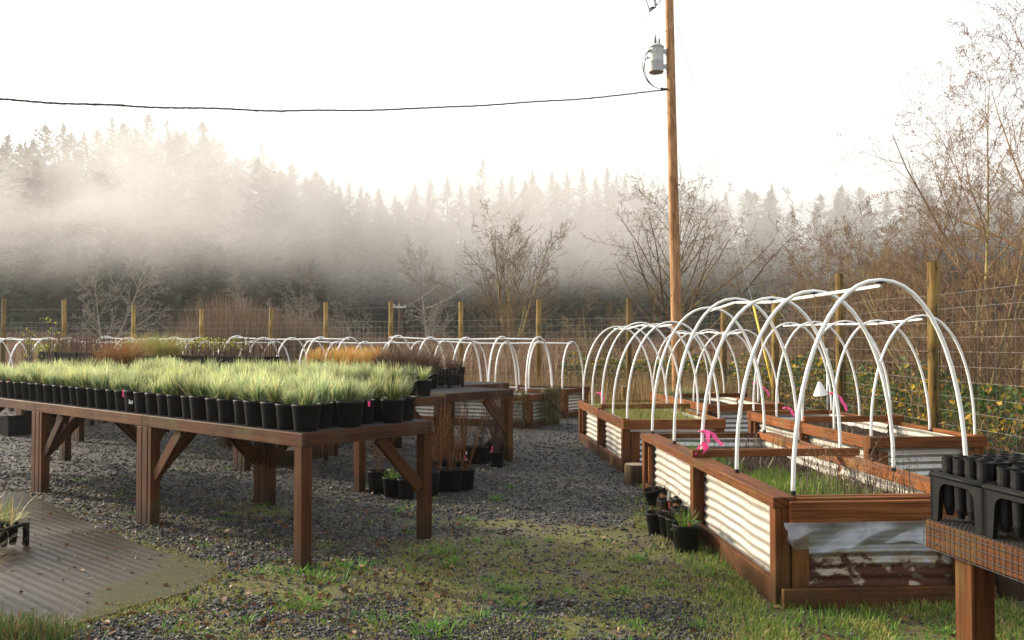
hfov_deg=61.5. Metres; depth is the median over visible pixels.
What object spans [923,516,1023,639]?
potting bench
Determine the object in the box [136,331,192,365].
potted grass
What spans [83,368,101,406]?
potted fescue
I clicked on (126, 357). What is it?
potted sedge
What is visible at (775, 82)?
sky
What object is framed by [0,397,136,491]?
potting bench
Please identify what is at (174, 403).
potted fescue
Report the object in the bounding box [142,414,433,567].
potting bench
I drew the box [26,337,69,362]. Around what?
green shrub
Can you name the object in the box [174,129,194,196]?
conifer
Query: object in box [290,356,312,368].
potted fescue
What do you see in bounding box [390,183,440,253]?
conifer
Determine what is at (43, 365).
potted fescue
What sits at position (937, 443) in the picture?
raised bed
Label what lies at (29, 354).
yellow leaved plant
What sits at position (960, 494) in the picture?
cone tube
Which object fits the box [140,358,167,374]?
potted fescue
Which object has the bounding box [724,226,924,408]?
bare tree
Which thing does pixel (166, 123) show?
conifer
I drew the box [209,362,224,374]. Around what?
potted fescue
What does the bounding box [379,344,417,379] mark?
potted twigs
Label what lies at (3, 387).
potted fescue
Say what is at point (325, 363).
potted fescue
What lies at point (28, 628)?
grass
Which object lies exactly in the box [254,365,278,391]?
potted fescue
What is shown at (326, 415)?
potted fescue
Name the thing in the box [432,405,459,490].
potted shrub
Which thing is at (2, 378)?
potted fescue
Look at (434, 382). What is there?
potted twigs
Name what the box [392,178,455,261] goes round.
conifer
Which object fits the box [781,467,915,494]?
weeds
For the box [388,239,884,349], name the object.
hill
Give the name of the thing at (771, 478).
grass
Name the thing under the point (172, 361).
potted fescue
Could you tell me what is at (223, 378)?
potted fescue
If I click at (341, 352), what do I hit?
potted orange grass
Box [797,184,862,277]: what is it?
conifer
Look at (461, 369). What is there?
potted dry plant
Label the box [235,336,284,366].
stem rack
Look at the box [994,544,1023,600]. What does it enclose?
plant pot
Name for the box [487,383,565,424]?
trailing plant
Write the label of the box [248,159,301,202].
conifer
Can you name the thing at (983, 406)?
bramble leaves
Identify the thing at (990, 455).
cone tube
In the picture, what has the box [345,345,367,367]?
potted orange grass
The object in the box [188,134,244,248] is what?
conifer
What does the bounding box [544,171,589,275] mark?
conifer
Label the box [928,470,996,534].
tube rack
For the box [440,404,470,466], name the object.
potted shrub
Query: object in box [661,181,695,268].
conifer
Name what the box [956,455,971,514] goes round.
cone tube
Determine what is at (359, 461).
potting bench
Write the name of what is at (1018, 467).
cone tube
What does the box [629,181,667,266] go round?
conifer
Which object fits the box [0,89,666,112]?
service cable
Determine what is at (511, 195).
conifer
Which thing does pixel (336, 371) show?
potted fescue
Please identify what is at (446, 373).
cone tube
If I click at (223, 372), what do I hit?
potted fescue
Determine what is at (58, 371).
potted fescue
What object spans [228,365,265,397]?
potted fescue
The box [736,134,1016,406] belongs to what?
bare tree
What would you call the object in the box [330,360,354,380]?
potted fescue
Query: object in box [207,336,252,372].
stem rack
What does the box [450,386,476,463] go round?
potted shrub
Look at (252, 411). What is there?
potted fescue
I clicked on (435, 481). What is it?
potted shrub
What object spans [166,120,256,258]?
conifer
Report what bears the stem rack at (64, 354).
on the potting bench
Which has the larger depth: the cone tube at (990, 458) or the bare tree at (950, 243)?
the bare tree at (950, 243)
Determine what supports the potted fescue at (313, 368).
on the potting bench at (359, 461)
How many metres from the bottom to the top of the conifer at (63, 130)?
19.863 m
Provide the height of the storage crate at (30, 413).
0.304 m
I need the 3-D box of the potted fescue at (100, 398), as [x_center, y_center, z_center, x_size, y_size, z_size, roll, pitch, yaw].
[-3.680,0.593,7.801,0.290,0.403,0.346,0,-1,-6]
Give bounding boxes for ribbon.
[694,429,723,455]
[782,407,794,416]
[829,392,847,411]
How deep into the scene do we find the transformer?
16.96 m
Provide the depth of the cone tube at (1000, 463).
2.76 m
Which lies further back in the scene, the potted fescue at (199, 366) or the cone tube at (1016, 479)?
the potted fescue at (199, 366)
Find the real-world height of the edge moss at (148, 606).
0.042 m
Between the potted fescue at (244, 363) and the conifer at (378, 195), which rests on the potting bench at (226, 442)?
the potted fescue at (244, 363)
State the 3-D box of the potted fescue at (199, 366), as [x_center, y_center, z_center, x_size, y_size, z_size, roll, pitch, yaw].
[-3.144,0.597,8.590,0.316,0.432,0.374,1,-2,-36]
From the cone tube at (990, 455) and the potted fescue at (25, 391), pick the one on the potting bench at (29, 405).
the potted fescue at (25, 391)
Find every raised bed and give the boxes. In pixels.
[0,337,74,366]
[69,340,148,351]
[96,336,213,354]
[177,340,289,365]
[222,335,362,363]
[299,340,428,366]
[385,335,558,428]
[436,340,589,418]
[578,321,725,472]
[641,278,996,608]
[649,329,783,432]
[747,314,986,476]
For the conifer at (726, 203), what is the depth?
116.18 m
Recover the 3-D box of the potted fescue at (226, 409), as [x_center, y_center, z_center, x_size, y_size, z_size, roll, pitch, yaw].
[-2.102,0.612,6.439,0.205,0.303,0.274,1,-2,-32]
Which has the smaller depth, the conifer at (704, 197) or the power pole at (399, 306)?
the power pole at (399, 306)
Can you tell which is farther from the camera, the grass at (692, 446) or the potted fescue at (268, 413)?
the grass at (692, 446)
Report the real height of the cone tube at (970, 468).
0.199 m
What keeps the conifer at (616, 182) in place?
on the hill
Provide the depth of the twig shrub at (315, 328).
29.03 m
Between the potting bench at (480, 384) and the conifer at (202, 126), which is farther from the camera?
the conifer at (202, 126)
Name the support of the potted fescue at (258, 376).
on the potting bench at (266, 458)
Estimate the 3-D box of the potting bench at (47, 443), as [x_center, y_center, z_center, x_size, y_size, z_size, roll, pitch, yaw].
[-3.500,1.278,8.263,2.207,0.945,1.207,-1,-2,41]
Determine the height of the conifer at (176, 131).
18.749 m
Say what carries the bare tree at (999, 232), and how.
on the ground at (620, 537)
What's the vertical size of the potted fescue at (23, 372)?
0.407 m
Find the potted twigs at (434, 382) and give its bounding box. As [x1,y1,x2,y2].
[412,341,451,388]
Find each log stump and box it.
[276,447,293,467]
[624,462,641,485]
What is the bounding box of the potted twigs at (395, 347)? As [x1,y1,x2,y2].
[380,342,409,371]
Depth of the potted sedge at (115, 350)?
13.57 m
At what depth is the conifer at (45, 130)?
88.38 m
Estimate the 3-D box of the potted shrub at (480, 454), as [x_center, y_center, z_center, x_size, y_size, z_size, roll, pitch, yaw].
[-0.428,1.280,10.500,0.534,0.950,0.411,0,-1,1]
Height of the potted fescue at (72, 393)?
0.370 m
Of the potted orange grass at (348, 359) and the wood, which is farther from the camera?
the wood
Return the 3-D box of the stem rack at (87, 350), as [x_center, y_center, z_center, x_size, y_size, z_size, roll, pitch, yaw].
[-8.032,0.623,16.661,0.944,0.753,0.436,-1,-2,41]
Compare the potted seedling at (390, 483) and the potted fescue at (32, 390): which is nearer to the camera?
the potted seedling at (390, 483)
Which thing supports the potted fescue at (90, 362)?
on the potting bench at (29, 405)
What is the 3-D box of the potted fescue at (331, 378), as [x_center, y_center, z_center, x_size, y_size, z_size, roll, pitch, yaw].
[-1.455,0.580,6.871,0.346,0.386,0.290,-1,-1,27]
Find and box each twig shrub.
[150,291,309,362]
[164,321,229,354]
[232,305,319,365]
[265,309,362,365]
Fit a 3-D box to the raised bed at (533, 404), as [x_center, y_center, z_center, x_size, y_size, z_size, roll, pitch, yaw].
[-0.881,1.098,15.848,3.309,1.656,1.200,-1,-1,27]
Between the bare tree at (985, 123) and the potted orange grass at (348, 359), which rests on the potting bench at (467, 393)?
the potted orange grass at (348, 359)
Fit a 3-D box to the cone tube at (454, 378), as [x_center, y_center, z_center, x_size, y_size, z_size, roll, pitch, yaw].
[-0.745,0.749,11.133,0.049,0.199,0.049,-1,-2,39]
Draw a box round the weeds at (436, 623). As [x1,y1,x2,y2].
[2,439,1023,639]
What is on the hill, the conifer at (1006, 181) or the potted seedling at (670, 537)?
the conifer at (1006, 181)
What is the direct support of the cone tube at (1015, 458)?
in the tube rack at (939, 480)
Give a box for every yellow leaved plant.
[17,327,36,367]
[38,317,65,366]
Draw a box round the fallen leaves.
[0,447,1020,639]
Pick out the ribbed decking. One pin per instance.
(44, 592)
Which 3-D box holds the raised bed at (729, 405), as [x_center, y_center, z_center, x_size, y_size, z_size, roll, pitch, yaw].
[3.125,1.010,13.645,1.170,1.732,3.200,0,-1,-6]
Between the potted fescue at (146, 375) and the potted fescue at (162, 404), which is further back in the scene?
the potted fescue at (146, 375)
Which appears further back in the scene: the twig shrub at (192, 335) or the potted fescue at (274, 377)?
the twig shrub at (192, 335)
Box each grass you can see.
[0,603,112,639]
[296,345,335,366]
[317,344,342,366]
[323,346,351,367]
[330,345,368,368]
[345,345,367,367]
[351,345,391,379]
[365,346,391,362]
[464,364,771,399]
[589,396,711,419]
[598,494,1023,639]
[656,383,708,399]
[672,439,746,470]
[744,464,898,494]
[750,466,898,494]
[813,422,915,436]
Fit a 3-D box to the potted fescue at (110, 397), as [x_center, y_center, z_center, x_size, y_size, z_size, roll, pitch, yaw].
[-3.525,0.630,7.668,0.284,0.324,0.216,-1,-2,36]
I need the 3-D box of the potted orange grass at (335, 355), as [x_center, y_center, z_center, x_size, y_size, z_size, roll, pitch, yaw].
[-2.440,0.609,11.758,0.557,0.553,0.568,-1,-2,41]
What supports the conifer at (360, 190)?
on the hill
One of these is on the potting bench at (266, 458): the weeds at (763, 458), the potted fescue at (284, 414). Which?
the potted fescue at (284, 414)
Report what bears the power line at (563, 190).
attached to the transformer
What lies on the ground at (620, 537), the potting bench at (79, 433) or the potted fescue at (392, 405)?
the potting bench at (79, 433)
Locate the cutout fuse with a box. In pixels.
[646,0,660,34]
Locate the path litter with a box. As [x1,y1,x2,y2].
[0,508,197,612]
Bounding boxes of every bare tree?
[67,228,175,343]
[214,266,287,327]
[276,258,327,340]
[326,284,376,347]
[390,233,457,345]
[420,198,603,370]
[550,284,639,378]
[582,157,811,378]
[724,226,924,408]
[732,207,915,366]
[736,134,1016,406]
[769,245,866,340]
[807,115,1023,441]
[813,188,1023,420]
[827,0,1023,394]
[858,1,1023,394]
[953,173,1023,349]
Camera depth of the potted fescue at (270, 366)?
9.74 m
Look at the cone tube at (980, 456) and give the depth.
2.94 m
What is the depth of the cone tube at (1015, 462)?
2.77 m
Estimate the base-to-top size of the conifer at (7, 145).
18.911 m
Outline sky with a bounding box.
[0,0,1023,246]
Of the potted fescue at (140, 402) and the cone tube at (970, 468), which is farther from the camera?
the potted fescue at (140, 402)
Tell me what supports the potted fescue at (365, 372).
on the potting bench at (359, 461)
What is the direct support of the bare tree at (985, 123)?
on the ground at (620, 537)
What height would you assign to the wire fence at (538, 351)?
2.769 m
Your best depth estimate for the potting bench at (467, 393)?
10.64 m
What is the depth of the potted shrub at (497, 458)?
10.22 m
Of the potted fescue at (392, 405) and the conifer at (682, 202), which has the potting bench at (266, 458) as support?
the potted fescue at (392, 405)
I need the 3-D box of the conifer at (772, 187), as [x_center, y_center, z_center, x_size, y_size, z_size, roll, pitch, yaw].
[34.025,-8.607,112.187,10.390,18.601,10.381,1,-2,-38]
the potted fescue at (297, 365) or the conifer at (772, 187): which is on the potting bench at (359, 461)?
the potted fescue at (297, 365)
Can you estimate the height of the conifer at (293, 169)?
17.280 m
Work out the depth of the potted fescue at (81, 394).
7.95 m
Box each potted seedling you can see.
[382,466,400,496]
[397,468,414,498]
[643,476,661,507]
[645,493,667,535]
[657,486,676,511]
[658,498,678,537]
[659,481,669,495]
[665,504,686,542]
[670,492,689,515]
[671,503,698,528]
[671,503,703,553]
[674,488,681,503]
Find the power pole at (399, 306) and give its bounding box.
[393,300,405,348]
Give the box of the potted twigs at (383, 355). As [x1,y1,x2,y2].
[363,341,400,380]
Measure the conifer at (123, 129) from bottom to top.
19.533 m
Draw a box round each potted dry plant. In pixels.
[442,351,463,385]
[449,353,469,383]
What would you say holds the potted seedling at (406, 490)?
on the ground at (620, 537)
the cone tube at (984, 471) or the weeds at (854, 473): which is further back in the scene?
the weeds at (854, 473)
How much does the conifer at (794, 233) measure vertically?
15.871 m
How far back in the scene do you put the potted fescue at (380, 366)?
9.42 m
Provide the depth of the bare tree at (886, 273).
15.44 m
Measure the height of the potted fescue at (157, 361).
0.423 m
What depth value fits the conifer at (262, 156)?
88.43 m
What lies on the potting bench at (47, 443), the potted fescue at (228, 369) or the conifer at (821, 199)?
the potted fescue at (228, 369)
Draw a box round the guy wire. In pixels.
[675,17,771,385]
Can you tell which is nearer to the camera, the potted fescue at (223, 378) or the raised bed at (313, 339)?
the potted fescue at (223, 378)
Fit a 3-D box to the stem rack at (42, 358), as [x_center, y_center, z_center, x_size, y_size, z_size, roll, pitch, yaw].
[-9.490,0.652,17.883,0.993,0.751,0.521,-1,-2,41]
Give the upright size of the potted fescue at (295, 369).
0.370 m
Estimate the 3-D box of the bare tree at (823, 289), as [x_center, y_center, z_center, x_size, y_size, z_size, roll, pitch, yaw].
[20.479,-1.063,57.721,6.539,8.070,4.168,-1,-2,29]
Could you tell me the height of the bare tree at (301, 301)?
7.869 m
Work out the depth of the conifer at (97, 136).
90.40 m
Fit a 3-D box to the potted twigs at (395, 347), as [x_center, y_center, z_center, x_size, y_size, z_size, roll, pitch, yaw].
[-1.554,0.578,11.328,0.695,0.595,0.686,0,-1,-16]
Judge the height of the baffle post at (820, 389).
1.442 m
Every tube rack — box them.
[439,374,463,387]
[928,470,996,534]
[981,483,1023,537]
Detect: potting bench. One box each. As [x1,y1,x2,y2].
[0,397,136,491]
[18,409,94,441]
[35,402,259,521]
[75,420,221,445]
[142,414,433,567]
[222,437,315,469]
[238,394,445,492]
[328,386,513,466]
[409,381,509,452]
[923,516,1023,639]
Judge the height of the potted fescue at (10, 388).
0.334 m
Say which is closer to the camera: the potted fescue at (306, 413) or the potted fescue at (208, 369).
the potted fescue at (306, 413)
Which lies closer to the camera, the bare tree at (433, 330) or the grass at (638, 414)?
the grass at (638, 414)
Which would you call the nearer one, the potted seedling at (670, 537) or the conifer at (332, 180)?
the potted seedling at (670, 537)
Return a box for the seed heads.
[770,429,939,490]
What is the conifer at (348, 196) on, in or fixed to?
on the hill
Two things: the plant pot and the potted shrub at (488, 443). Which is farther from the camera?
the potted shrub at (488, 443)
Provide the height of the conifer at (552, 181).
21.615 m
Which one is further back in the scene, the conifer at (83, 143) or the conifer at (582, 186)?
the conifer at (582, 186)
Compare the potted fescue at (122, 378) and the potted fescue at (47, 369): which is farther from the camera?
the potted fescue at (47, 369)
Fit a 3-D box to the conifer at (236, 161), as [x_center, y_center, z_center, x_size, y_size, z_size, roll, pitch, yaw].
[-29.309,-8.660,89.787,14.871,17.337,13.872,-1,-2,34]
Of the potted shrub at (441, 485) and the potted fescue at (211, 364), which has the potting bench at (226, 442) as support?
the potted fescue at (211, 364)
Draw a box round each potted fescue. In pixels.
[0,363,13,396]
[0,369,12,396]
[5,368,22,397]
[10,367,31,398]
[12,360,34,379]
[21,374,33,399]
[25,362,50,400]
[34,357,54,371]
[35,369,52,401]
[40,366,55,378]
[43,368,65,402]
[46,362,66,369]
[47,371,66,402]
[51,366,73,383]
[60,366,82,403]
[61,363,79,373]
[62,367,89,404]
[65,359,87,366]
[70,365,101,405]
[82,357,104,369]
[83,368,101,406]
[94,366,117,407]
[96,356,127,369]
[102,373,127,409]
[107,361,141,374]
[107,374,136,410]
[108,365,125,380]
[111,368,133,383]
[115,366,140,380]
[123,374,147,411]
[128,362,149,374]
[128,370,144,381]
[133,382,149,412]
[135,368,151,386]
[138,358,155,368]
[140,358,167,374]
[145,376,165,413]
[146,368,168,385]
[148,355,162,367]
[155,372,183,415]
[160,368,195,416]
[161,358,187,372]
[164,356,184,367]
[164,361,190,380]
[171,367,207,417]
[172,362,198,372]
[175,362,216,393]
[188,358,210,374]
[188,371,216,419]
[198,362,216,373]
[204,357,220,372]
[204,373,230,420]
[206,367,232,390]
[207,369,238,394]
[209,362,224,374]
[214,362,240,377]
[215,367,235,387]
[217,381,239,422]
[223,381,240,396]
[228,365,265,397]
[229,361,247,375]
[231,378,253,424]
[232,358,252,372]
[239,370,272,425]
[246,368,271,383]
[252,357,271,369]
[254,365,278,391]
[256,362,292,380]
[258,369,293,399]
[260,374,294,427]
[261,361,284,373]
[262,371,287,395]
[275,387,298,429]
[281,370,299,389]
[281,379,296,394]
[282,390,297,400]
[285,358,306,373]
[286,364,299,383]
[286,367,310,395]
[286,369,320,398]
[288,376,325,431]
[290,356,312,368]
[294,366,345,428]
[300,368,344,385]
[307,362,323,377]
[315,372,342,385]
[318,364,330,374]
[320,359,340,372]
[320,371,354,425]
[322,365,346,380]
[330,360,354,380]
[334,374,365,426]
[342,364,360,382]
[346,361,362,380]
[352,361,376,386]
[354,380,376,423]
[358,362,376,380]
[364,368,388,421]
[370,360,388,377]
[370,365,388,385]
[372,371,409,422]
[374,364,390,380]
[382,361,407,388]
[395,371,417,420]
[399,362,417,395]
[416,364,434,395]
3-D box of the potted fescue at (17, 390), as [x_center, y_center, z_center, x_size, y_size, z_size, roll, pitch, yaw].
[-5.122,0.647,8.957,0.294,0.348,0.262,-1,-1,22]
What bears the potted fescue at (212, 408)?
on the potting bench at (266, 458)
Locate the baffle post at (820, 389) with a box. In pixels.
[813,348,828,409]
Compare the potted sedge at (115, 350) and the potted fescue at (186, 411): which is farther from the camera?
the potted sedge at (115, 350)
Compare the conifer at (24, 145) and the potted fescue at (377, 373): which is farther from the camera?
the conifer at (24, 145)
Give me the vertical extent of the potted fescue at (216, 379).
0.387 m
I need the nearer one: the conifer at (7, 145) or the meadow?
the meadow
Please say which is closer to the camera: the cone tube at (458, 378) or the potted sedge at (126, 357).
the cone tube at (458, 378)
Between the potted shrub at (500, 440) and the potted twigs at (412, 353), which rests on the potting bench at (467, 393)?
the potted twigs at (412, 353)
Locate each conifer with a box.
[0,132,22,212]
[7,139,29,214]
[12,122,62,173]
[38,122,90,173]
[45,129,109,231]
[84,115,131,228]
[84,127,110,175]
[92,120,141,221]
[108,126,155,198]
[113,112,170,213]
[118,117,227,185]
[164,127,233,233]
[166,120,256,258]
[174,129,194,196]
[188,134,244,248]
[221,140,278,220]
[223,141,302,245]
[225,155,249,258]
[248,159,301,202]
[284,162,326,240]
[296,170,351,238]
[326,176,356,249]
[341,182,357,255]
[350,183,373,238]
[367,187,404,249]
[381,194,402,251]
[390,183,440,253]
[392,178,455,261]
[419,175,467,277]
[431,158,536,302]
[441,185,472,274]
[489,177,508,254]
[490,176,536,257]
[507,169,567,259]
[534,170,575,269]
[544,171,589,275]
[549,168,601,259]
[566,166,637,265]
[571,176,605,258]
[600,173,636,267]
[618,175,662,261]
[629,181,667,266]
[632,183,684,271]
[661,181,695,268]
[666,191,709,256]
[721,191,746,265]
[728,188,794,277]
[739,183,799,272]
[780,206,815,266]
[786,193,837,270]
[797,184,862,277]
[849,185,882,251]
[865,190,910,253]
[878,173,946,248]
[882,170,936,258]
[939,182,972,233]
[967,180,996,228]
[979,176,1021,240]
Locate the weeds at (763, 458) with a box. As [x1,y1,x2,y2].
[704,423,815,469]
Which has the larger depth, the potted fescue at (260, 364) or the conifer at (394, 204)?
the conifer at (394, 204)
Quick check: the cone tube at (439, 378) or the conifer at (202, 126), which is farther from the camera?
the conifer at (202, 126)
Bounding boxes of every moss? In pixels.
[1,427,1023,639]
[2,491,240,639]
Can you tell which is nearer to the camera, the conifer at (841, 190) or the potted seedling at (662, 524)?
the potted seedling at (662, 524)
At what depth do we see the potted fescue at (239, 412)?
6.25 m
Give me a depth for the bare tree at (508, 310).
27.43 m
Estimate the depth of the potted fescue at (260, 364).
10.23 m
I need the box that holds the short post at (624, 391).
[622,386,626,399]
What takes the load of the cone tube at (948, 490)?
in the tube rack at (939, 480)
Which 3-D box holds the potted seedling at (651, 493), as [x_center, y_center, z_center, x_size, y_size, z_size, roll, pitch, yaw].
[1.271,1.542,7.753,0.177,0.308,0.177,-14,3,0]
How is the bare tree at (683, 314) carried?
on the ground at (620, 537)
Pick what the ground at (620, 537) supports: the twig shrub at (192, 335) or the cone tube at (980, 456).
the twig shrub at (192, 335)
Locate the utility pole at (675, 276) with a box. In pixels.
[660,0,682,390]
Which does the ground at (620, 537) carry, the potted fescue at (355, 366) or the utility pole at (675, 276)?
the utility pole at (675, 276)
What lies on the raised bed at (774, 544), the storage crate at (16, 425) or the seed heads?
the seed heads
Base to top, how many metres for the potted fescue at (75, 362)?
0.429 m
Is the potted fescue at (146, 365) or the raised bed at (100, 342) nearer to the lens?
the potted fescue at (146, 365)
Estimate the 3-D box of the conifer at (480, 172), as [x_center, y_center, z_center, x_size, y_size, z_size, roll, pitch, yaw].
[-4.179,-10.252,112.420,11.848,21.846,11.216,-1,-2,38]
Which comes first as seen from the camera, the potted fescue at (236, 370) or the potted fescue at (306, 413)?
the potted fescue at (306, 413)
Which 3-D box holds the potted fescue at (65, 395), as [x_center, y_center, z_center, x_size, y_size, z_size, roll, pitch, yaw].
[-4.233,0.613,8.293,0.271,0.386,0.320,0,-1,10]
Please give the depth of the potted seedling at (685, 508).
6.84 m
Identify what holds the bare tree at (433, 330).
on the ground at (620, 537)
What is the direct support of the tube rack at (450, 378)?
on the potting bench at (467, 393)
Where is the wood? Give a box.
[0,131,1023,351]
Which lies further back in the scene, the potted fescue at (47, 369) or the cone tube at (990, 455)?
the potted fescue at (47, 369)
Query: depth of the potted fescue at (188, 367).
8.65 m
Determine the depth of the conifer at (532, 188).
120.36 m
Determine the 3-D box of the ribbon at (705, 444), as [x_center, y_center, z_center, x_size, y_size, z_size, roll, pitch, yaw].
[1.496,0.943,6.560,0.211,0.207,0.110,-1,-2,43]
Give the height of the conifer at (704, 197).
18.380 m
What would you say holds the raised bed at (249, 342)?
on the ground at (620, 537)
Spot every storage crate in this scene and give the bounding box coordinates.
[0,414,31,435]
[24,411,55,428]
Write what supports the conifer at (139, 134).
on the hill
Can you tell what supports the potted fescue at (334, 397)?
on the potting bench at (266, 458)
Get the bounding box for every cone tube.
[438,370,440,385]
[441,370,444,385]
[445,370,448,385]
[453,370,455,385]
[457,370,459,385]
[941,455,957,514]
[952,458,966,518]
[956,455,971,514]
[964,458,980,520]
[970,455,985,457]
[976,461,993,481]
[982,457,997,460]
[984,454,1000,457]
[991,461,1008,523]
[996,456,1010,459]
[996,466,1014,532]
[1006,460,1023,466]
[1008,457,1023,460]
[1010,470,1023,537]
[1011,455,1023,457]
[1012,465,1023,469]
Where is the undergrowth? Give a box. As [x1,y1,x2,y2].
[746,194,1023,454]
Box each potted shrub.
[364,437,394,492]
[416,407,448,494]
[421,401,453,466]
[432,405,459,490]
[432,407,468,490]
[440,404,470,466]
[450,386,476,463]
[451,394,485,489]
[456,386,495,464]
[466,372,506,460]
[484,378,516,467]
[485,398,503,450]
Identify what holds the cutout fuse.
attached to the utility pole at (675, 276)
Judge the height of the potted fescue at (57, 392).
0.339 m
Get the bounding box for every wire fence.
[0,298,631,398]
[631,262,1023,453]
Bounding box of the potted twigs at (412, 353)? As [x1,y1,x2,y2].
[399,343,425,378]
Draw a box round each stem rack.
[36,334,70,364]
[57,333,90,366]
[77,333,114,367]
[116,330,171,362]
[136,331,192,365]
[181,337,223,370]
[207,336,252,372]
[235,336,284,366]
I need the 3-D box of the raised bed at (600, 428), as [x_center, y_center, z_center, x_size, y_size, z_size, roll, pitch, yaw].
[1.727,0.924,11.383,1.230,1.799,3.358,0,-1,-5]
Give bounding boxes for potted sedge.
[80,339,120,365]
[91,332,154,367]
[103,340,159,371]
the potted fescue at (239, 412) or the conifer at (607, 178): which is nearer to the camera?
the potted fescue at (239, 412)
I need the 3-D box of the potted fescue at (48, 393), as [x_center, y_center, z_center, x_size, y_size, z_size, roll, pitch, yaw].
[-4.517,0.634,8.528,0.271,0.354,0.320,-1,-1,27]
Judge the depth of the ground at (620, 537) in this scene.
6.57 m
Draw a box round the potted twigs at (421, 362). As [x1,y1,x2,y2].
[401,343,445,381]
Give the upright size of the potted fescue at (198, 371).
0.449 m
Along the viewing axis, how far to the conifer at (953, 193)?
104.34 m
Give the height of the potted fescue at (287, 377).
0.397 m
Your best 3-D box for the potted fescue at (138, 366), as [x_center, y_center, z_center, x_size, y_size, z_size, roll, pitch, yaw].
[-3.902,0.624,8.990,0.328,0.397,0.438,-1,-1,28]
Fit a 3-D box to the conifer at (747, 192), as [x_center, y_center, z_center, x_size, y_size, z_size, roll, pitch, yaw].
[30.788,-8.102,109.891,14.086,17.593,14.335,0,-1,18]
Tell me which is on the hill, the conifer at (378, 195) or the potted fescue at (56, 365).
the conifer at (378, 195)
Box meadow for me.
[0,326,1022,404]
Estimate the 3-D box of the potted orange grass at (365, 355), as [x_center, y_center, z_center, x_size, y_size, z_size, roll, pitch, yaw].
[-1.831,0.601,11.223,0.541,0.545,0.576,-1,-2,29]
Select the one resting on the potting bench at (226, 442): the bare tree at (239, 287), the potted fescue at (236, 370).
the potted fescue at (236, 370)
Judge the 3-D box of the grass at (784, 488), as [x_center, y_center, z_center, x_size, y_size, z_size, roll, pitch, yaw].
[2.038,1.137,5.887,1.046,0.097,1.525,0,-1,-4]
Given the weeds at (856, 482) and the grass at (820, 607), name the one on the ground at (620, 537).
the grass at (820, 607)
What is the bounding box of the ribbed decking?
[0,492,225,633]
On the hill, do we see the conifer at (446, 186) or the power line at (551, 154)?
the conifer at (446, 186)
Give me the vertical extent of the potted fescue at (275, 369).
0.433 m
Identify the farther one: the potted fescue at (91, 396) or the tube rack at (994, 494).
the potted fescue at (91, 396)
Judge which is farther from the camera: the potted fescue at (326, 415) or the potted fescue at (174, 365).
the potted fescue at (174, 365)
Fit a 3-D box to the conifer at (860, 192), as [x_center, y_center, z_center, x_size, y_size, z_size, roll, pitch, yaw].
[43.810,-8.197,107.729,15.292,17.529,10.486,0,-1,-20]
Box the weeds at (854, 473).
[744,411,975,531]
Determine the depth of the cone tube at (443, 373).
11.14 m
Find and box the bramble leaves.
[559,351,1023,453]
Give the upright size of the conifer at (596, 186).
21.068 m
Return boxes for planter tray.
[0,494,47,547]
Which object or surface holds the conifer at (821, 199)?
on the hill
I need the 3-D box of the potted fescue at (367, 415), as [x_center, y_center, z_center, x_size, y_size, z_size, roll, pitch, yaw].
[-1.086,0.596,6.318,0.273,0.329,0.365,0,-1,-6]
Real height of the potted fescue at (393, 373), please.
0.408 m
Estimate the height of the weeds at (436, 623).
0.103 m
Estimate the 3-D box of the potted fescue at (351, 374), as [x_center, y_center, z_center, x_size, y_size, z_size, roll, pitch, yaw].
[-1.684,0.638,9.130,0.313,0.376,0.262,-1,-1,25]
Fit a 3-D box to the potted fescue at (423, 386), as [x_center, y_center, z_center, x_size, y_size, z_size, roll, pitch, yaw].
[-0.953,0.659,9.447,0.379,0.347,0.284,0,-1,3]
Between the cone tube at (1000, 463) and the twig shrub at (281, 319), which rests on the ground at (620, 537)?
the twig shrub at (281, 319)
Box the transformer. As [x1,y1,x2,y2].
[642,35,666,88]
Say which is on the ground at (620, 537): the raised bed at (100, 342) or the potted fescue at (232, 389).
the raised bed at (100, 342)
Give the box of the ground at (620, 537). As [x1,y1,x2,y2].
[0,381,1023,639]
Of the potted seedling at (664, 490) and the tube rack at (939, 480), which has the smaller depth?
the tube rack at (939, 480)
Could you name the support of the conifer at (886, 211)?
on the hill
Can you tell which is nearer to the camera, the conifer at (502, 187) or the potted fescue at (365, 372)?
the potted fescue at (365, 372)
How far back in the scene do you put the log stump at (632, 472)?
8.90 m
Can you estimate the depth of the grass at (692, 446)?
7.35 m
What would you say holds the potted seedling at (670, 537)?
on the ground at (620, 537)
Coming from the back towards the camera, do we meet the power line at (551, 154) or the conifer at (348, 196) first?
the conifer at (348, 196)
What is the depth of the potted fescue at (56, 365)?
9.85 m
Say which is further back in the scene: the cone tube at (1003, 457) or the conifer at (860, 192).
the conifer at (860, 192)
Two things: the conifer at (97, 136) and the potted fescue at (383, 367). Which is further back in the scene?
the conifer at (97, 136)

